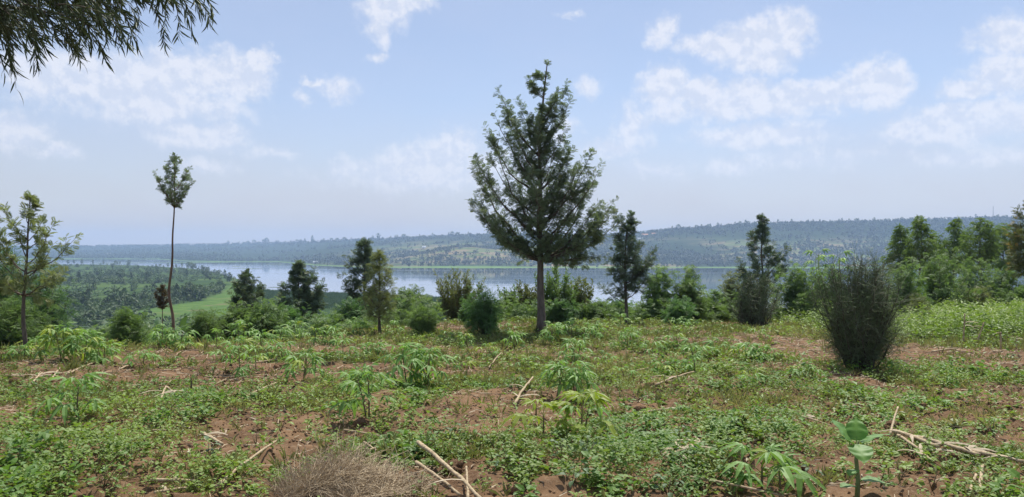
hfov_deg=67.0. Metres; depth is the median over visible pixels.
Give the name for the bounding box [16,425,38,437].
leafy weed
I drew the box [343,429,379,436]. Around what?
dry stalk
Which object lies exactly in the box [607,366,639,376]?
cassava plant
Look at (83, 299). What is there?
valley tree
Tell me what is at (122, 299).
valley tree
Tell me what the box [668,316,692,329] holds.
cassava plant
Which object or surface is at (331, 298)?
reed bed
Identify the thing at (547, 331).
cassava plant
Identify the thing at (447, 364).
straw litter
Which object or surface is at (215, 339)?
cassava plant
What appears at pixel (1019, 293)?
shrub
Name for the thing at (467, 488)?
dry stalk
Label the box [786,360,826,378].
cassava plant
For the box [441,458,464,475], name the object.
soil clod
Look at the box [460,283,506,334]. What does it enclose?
fern shrub
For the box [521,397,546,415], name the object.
cassava plant
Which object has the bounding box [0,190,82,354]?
young silky oak
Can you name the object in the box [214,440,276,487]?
dry stalk
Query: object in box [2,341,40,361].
cassava plant
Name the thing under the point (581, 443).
leafy weed
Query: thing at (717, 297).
shrub
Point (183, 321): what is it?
banana plant
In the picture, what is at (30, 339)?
cassava plant
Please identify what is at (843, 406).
dry stalk
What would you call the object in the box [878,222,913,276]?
drooping tree
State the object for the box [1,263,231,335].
bush cover
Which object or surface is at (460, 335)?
cassava plant
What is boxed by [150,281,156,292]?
valley tree
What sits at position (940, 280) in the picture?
wide shrub
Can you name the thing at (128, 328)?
dense shrub
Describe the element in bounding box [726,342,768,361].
cassava plant
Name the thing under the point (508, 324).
cassava plant
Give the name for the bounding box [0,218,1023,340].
terrain
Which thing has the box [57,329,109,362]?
cassava plant
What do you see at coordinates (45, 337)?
cassava plant
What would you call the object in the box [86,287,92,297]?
valley tree
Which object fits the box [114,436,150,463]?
leafy weed
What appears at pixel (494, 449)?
leafy weed
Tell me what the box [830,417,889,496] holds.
broad leaved plant
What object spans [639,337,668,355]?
cassava plant
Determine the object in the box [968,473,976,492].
dry stalk
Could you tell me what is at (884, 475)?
leafy weed
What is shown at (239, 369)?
cassava plant
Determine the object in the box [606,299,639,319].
shrub
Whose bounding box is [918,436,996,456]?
dry stalk
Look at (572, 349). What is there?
cassava plant
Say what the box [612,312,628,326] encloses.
cassava plant
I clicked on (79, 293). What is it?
valley tree
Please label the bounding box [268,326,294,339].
cassava plant
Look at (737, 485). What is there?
dry stalk
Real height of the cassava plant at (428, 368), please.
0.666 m
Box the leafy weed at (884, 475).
[865,465,899,486]
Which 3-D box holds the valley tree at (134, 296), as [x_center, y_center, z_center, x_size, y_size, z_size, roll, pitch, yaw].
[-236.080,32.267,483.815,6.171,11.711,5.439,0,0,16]
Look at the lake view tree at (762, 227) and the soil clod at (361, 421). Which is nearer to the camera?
the soil clod at (361, 421)
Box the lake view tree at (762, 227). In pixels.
[734,213,791,293]
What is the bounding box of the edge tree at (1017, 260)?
[1002,200,1023,277]
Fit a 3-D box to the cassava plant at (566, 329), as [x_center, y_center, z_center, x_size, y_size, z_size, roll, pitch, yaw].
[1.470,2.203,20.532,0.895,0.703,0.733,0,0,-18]
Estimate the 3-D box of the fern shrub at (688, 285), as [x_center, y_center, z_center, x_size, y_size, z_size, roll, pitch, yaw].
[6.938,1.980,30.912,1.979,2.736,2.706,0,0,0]
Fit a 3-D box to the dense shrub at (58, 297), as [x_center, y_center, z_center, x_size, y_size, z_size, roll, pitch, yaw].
[-12.112,1.548,20.067,1.718,2.581,1.456,0,0,16]
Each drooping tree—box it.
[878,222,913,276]
[900,214,939,274]
[917,238,957,288]
[934,217,980,286]
[952,217,1006,278]
[981,223,1023,283]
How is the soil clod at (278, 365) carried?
on the ground at (557, 484)
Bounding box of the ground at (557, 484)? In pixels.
[0,319,1023,496]
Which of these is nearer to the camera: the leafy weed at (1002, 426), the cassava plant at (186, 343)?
the leafy weed at (1002, 426)
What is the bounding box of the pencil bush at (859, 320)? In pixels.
[788,245,923,372]
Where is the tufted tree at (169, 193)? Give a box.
[153,152,195,333]
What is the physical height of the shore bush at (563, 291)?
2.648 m
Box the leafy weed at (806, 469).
[801,463,822,476]
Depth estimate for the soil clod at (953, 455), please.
6.69 m
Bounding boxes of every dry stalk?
[21,371,61,383]
[43,416,75,419]
[140,386,187,401]
[149,476,194,481]
[153,485,185,493]
[197,432,227,445]
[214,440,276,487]
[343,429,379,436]
[415,460,460,495]
[416,440,480,496]
[428,466,469,496]
[509,376,540,405]
[640,407,674,412]
[652,371,694,385]
[660,437,704,454]
[663,442,710,460]
[690,476,783,496]
[751,433,776,441]
[800,415,829,425]
[827,402,861,415]
[878,429,968,447]
[889,406,898,435]
[897,434,962,461]
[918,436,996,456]
[931,348,956,352]
[955,447,1023,463]
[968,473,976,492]
[977,464,983,492]
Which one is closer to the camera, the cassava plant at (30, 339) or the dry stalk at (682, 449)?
the dry stalk at (682, 449)
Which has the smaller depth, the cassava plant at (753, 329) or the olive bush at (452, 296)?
the cassava plant at (753, 329)
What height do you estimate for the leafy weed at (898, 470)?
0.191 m
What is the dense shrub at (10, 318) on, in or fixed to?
on the ground at (557, 484)
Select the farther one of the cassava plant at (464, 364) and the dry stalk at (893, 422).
the cassava plant at (464, 364)
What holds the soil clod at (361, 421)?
on the ground at (557, 484)
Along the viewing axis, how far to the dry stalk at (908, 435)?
7.23 m
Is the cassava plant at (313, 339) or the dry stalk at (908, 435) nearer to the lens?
the dry stalk at (908, 435)
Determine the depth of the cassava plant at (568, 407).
7.78 m
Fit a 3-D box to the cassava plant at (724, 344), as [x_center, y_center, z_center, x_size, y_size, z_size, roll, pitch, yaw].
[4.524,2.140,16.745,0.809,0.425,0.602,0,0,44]
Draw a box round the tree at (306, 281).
[274,259,328,325]
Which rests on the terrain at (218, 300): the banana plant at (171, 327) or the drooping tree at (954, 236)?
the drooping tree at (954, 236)
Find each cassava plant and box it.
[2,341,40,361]
[12,336,47,345]
[29,321,90,360]
[32,372,110,424]
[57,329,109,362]
[80,336,124,364]
[119,348,166,365]
[147,323,183,346]
[163,326,199,347]
[176,335,203,349]
[182,374,198,392]
[201,328,229,345]
[205,348,242,363]
[216,336,257,377]
[226,319,261,344]
[233,345,268,372]
[244,329,277,351]
[262,341,297,361]
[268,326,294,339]
[276,347,327,383]
[279,318,308,337]
[302,327,330,344]
[317,323,346,345]
[326,360,402,417]
[327,337,359,353]
[345,316,370,335]
[356,341,388,357]
[377,342,440,385]
[386,320,405,331]
[398,346,459,385]
[437,329,453,340]
[442,353,478,369]
[456,332,475,348]
[470,342,498,358]
[497,398,574,439]
[499,318,510,329]
[500,331,527,348]
[513,354,539,368]
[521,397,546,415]
[536,353,588,399]
[539,321,564,341]
[544,360,602,401]
[546,389,621,444]
[553,337,594,361]
[554,318,582,337]
[580,321,608,338]
[592,350,618,361]
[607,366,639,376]
[610,327,643,347]
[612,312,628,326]
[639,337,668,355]
[650,361,674,374]
[662,333,687,346]
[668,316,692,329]
[678,337,715,362]
[678,351,708,372]
[701,337,739,354]
[716,442,826,496]
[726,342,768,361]
[729,448,813,494]
[734,367,772,386]
[743,344,781,362]
[747,328,770,337]
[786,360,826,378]
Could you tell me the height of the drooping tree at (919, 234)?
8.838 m
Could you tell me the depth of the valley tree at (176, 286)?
589.84 m
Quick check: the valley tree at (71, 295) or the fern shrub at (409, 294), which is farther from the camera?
the valley tree at (71, 295)
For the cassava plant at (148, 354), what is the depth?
14.13 m
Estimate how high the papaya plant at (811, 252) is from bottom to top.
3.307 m
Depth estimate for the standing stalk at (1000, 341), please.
18.56 m
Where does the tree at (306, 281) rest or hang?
on the ground at (557, 484)
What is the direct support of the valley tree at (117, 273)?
on the terrain at (218, 300)
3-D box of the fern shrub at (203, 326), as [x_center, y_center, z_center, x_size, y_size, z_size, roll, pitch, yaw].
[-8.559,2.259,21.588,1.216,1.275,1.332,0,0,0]
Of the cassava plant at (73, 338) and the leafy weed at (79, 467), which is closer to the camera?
the leafy weed at (79, 467)
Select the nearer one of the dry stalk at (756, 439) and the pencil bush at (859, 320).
the dry stalk at (756, 439)
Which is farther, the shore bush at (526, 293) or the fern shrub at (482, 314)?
the shore bush at (526, 293)
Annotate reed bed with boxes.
[255,286,492,320]
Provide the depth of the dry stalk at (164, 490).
5.79 m
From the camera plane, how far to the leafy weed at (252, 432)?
7.37 m
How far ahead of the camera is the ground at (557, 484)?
8.58 m
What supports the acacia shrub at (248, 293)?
on the ground at (557, 484)
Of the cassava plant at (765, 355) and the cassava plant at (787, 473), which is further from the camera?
the cassava plant at (765, 355)
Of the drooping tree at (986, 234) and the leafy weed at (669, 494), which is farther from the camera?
the drooping tree at (986, 234)
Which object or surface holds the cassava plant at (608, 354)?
on the ground at (557, 484)
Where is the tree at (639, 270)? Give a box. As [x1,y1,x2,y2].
[597,208,658,323]
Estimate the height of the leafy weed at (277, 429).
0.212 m
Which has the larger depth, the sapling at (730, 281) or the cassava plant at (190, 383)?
the sapling at (730, 281)
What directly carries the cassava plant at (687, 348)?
on the ground at (557, 484)
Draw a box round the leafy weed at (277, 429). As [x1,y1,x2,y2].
[273,414,293,431]
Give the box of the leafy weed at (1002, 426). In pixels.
[982,418,1006,432]
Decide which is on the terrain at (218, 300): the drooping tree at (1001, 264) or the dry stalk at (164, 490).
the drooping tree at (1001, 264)
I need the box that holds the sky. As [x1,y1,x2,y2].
[0,0,1023,246]
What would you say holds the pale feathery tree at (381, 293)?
on the ground at (557, 484)
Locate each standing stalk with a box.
[962,313,977,342]
[973,322,983,344]
[995,332,1001,349]
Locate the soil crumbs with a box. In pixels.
[0,359,1023,496]
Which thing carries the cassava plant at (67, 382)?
on the ground at (557, 484)
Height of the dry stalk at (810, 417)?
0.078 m
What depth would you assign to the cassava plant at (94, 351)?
14.75 m
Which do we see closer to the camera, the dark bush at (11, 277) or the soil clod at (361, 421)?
the soil clod at (361, 421)
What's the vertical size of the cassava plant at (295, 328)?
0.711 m
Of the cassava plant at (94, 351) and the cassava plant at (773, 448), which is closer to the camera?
the cassava plant at (773, 448)
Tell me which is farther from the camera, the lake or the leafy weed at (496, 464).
the lake
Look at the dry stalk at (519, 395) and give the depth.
10.24 m
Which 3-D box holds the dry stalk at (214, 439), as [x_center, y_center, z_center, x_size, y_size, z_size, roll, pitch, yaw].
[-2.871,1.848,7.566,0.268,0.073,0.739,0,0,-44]
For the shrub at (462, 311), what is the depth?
26.84 m
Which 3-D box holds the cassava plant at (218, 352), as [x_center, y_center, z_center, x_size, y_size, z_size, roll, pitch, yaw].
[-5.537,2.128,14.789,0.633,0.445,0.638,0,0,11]
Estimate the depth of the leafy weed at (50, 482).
5.89 m
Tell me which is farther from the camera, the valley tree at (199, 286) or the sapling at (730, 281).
the valley tree at (199, 286)
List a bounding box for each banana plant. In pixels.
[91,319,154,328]
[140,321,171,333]
[150,316,190,334]
[155,317,189,335]
[163,311,192,336]
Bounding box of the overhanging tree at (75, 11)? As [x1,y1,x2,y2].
[0,0,219,103]
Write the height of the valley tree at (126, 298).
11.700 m
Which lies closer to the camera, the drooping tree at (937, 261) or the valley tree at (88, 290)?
the drooping tree at (937, 261)
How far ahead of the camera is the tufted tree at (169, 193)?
26.95 m
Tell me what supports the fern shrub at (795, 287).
on the ground at (557, 484)
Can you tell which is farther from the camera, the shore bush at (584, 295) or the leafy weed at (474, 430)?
the shore bush at (584, 295)
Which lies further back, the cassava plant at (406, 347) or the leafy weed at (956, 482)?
the cassava plant at (406, 347)
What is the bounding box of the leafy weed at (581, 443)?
[575,435,599,459]
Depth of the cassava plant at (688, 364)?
13.11 m
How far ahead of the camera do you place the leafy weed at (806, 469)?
6.43 m
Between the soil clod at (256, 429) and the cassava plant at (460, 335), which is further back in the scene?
the cassava plant at (460, 335)
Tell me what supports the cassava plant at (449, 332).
on the ground at (557, 484)
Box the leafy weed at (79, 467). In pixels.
[58,447,90,469]
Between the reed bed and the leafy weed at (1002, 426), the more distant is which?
the reed bed
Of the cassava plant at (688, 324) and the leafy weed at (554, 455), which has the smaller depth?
the leafy weed at (554, 455)
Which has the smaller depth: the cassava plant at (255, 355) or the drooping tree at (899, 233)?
the cassava plant at (255, 355)
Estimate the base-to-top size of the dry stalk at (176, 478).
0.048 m
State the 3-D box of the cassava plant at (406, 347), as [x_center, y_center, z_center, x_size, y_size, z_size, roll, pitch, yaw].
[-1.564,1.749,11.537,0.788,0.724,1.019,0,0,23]
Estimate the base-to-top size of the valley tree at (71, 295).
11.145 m
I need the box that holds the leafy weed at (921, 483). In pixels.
[916,467,948,491]
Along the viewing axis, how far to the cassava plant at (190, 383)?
10.28 m
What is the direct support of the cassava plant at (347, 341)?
on the ground at (557, 484)
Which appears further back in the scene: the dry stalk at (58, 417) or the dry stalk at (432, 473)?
the dry stalk at (58, 417)
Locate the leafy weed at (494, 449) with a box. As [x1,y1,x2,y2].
[489,431,510,451]
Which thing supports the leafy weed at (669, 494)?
on the ground at (557, 484)
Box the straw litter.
[0,321,1023,496]
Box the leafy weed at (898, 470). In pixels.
[886,457,917,482]
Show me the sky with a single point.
(293, 120)
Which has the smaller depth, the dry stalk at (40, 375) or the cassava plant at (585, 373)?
the cassava plant at (585, 373)
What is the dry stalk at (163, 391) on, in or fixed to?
on the ground at (557, 484)
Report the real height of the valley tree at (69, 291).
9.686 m
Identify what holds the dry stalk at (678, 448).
on the ground at (557, 484)
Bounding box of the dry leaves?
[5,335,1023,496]
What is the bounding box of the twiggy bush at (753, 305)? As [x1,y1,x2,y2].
[718,270,786,326]
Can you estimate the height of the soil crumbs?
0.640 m
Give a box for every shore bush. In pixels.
[497,283,522,312]
[512,279,536,314]
[534,266,578,308]
[566,275,595,316]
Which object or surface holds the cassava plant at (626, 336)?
on the ground at (557, 484)
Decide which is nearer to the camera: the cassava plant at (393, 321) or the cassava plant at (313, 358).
the cassava plant at (313, 358)
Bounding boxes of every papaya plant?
[803,248,829,282]
[826,250,853,277]
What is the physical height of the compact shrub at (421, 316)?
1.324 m
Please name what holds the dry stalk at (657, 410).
on the ground at (557, 484)
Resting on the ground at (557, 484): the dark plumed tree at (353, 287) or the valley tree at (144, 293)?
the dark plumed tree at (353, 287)
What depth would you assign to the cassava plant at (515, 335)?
18.55 m
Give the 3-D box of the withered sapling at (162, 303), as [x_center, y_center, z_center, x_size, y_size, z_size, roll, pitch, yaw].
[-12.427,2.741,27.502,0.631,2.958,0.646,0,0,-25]
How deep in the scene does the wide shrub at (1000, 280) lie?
38.77 m
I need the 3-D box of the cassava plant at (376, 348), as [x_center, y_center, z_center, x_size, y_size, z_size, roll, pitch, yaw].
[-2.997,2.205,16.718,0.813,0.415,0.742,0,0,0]
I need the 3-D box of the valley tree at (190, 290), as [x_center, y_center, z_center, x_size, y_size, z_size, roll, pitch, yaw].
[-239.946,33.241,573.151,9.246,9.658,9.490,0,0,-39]
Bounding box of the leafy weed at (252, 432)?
[244,427,267,447]
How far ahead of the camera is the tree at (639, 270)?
27.87 m
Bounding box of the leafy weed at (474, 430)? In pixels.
[459,424,484,439]
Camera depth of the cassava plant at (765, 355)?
15.84 m
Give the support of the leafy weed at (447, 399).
on the ground at (557, 484)
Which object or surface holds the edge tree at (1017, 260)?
on the ground at (557, 484)
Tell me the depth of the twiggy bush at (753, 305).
28.73 m
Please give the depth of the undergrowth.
29.58 m
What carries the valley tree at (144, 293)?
on the terrain at (218, 300)
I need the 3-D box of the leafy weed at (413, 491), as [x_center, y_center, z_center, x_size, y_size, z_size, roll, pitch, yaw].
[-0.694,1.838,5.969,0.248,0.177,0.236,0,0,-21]
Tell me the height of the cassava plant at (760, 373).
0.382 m
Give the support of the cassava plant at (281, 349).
on the ground at (557, 484)
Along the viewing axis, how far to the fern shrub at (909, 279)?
32.59 m
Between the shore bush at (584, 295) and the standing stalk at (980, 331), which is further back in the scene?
the shore bush at (584, 295)
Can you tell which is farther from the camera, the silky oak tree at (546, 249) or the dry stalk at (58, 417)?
the silky oak tree at (546, 249)
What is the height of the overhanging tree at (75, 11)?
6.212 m
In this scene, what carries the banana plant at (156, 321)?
on the ground at (557, 484)
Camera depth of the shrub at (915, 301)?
28.37 m
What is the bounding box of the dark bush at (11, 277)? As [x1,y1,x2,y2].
[0,243,31,318]
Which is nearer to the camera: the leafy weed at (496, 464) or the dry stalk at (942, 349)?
the leafy weed at (496, 464)
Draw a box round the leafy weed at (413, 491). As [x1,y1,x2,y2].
[410,476,436,494]
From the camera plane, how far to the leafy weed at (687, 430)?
7.69 m
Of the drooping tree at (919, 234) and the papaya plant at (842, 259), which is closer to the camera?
the papaya plant at (842, 259)
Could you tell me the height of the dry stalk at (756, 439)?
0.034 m
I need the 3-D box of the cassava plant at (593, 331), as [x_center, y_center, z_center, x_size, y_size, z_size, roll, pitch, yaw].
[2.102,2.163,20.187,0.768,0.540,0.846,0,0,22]
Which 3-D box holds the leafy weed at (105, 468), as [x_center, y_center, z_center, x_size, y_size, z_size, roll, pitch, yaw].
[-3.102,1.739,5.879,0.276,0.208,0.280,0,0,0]
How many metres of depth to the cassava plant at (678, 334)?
17.79 m
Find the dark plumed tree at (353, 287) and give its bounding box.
[337,237,386,320]
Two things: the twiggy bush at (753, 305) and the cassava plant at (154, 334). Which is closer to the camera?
the cassava plant at (154, 334)
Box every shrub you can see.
[0,291,63,348]
[10,265,81,340]
[105,306,155,346]
[181,306,227,343]
[216,300,251,341]
[222,268,266,324]
[226,296,303,339]
[275,302,316,331]
[325,296,368,328]
[384,284,425,325]
[404,302,438,336]
[457,298,475,322]
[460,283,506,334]
[545,295,579,323]
[575,299,612,320]
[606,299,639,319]
[631,263,681,318]
[660,294,700,325]
[665,264,712,321]
[698,284,739,320]
[766,257,834,320]
[802,268,845,308]
[871,257,933,314]
[899,249,984,308]
[940,253,999,300]
[954,280,993,307]
[982,263,1023,302]
[989,285,1023,308]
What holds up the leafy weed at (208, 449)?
on the ground at (557, 484)
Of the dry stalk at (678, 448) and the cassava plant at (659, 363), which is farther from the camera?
the cassava plant at (659, 363)
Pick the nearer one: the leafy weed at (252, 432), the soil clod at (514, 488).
the soil clod at (514, 488)
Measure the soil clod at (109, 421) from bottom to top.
0.106 m
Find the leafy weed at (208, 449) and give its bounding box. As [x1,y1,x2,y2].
[196,436,219,455]
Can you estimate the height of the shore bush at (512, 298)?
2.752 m
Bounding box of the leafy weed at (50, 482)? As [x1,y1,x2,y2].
[32,470,66,492]
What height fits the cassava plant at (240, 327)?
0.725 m
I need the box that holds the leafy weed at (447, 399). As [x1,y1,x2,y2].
[437,391,453,404]
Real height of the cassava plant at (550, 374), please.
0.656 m
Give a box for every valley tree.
[60,289,70,298]
[64,293,77,305]
[70,291,85,298]
[80,294,89,305]
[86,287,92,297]
[91,281,96,291]
[104,294,114,304]
[110,287,128,301]
[111,293,137,305]
[115,268,124,276]
[116,295,127,306]
[131,291,138,304]
[139,290,147,299]
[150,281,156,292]
[170,289,179,298]
[173,283,179,293]
[180,282,199,297]
[181,288,192,297]
[189,284,210,299]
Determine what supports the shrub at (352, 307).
on the ground at (557, 484)
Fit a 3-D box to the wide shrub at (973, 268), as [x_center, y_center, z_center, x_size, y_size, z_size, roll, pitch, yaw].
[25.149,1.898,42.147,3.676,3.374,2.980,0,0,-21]
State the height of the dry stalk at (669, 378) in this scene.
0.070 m
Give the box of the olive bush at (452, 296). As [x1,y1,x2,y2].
[433,268,485,320]
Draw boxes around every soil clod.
[8,377,22,384]
[107,417,120,423]
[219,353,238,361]
[251,427,261,432]
[272,362,285,369]
[352,417,370,427]
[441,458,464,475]
[506,482,525,493]
[633,405,645,411]
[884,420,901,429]
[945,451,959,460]
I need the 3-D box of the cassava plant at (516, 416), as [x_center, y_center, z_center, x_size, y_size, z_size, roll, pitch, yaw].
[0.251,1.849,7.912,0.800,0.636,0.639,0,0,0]
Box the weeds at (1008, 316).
[0,294,1023,496]
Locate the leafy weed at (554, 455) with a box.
[549,437,575,463]
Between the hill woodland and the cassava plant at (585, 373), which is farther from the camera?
the hill woodland
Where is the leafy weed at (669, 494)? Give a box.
[650,474,684,496]
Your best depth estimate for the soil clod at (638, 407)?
9.41 m
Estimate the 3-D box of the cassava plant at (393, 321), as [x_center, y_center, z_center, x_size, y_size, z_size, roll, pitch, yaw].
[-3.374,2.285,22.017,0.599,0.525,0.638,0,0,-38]
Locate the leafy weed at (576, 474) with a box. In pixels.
[557,462,596,486]
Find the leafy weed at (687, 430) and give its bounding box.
[669,424,690,440]
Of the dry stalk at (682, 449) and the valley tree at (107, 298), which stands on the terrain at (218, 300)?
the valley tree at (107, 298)
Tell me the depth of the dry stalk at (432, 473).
6.05 m
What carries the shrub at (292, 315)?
on the ground at (557, 484)
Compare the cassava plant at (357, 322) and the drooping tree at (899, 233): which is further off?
the drooping tree at (899, 233)
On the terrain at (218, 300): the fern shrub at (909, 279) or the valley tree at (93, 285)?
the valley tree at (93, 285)
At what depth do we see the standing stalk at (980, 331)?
19.50 m
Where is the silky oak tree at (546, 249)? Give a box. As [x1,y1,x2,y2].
[464,59,618,332]
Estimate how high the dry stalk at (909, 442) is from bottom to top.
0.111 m
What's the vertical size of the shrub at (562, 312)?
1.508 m
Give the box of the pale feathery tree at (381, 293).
[357,248,398,332]
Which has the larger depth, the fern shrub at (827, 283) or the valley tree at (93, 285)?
the valley tree at (93, 285)
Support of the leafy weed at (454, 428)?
on the ground at (557, 484)
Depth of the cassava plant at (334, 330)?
19.29 m
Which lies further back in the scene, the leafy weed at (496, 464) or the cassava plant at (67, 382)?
the cassava plant at (67, 382)
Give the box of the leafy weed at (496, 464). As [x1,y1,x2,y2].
[493,455,519,470]
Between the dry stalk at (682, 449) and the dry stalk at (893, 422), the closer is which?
the dry stalk at (682, 449)
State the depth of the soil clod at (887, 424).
8.31 m
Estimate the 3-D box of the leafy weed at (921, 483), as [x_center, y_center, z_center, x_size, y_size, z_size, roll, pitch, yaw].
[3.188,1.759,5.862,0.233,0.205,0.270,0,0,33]
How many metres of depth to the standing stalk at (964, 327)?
19.74 m
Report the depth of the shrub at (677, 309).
27.24 m
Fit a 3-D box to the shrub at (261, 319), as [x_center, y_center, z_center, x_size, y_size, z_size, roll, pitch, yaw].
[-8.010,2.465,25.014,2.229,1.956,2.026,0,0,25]
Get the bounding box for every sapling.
[153,284,168,331]
[717,268,743,318]
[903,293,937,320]
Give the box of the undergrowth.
[0,288,1012,350]
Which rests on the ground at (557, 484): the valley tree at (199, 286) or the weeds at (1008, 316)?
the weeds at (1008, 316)
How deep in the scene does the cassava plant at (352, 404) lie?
8.74 m
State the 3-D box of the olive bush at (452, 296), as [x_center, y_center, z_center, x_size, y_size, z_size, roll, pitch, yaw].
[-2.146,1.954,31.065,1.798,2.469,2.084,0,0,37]
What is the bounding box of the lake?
[2,259,1023,309]
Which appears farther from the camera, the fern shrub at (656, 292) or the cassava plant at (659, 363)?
the fern shrub at (656, 292)
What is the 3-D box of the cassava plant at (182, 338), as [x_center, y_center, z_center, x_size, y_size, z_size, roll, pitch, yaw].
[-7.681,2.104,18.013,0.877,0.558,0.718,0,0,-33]
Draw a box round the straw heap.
[240,410,452,496]
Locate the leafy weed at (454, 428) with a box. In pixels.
[447,419,461,435]
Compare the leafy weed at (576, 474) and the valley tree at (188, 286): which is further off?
the valley tree at (188, 286)
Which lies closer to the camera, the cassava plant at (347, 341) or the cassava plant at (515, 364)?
the cassava plant at (515, 364)
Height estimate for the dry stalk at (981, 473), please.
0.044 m
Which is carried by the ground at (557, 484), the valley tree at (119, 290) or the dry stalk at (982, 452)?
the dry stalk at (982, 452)
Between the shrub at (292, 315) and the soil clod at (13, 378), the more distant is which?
the shrub at (292, 315)
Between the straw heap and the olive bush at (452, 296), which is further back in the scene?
the olive bush at (452, 296)
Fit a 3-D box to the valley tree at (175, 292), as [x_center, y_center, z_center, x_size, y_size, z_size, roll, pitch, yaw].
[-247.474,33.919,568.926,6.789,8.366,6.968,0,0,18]
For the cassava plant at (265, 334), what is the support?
on the ground at (557, 484)
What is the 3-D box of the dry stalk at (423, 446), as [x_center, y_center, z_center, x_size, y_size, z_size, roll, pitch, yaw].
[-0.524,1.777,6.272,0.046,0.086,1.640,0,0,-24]
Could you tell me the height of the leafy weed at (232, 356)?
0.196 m
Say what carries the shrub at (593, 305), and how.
on the ground at (557, 484)
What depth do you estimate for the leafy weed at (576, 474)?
5.88 m
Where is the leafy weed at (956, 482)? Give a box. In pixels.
[946,477,976,490]
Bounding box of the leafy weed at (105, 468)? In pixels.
[85,461,124,488]
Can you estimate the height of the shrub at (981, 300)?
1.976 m
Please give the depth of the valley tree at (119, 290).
536.23 m
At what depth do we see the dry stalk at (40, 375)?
12.28 m
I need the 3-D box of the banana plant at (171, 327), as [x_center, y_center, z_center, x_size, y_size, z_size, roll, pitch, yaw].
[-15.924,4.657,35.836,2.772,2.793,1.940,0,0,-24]
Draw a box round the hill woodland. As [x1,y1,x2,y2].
[0,216,1023,266]

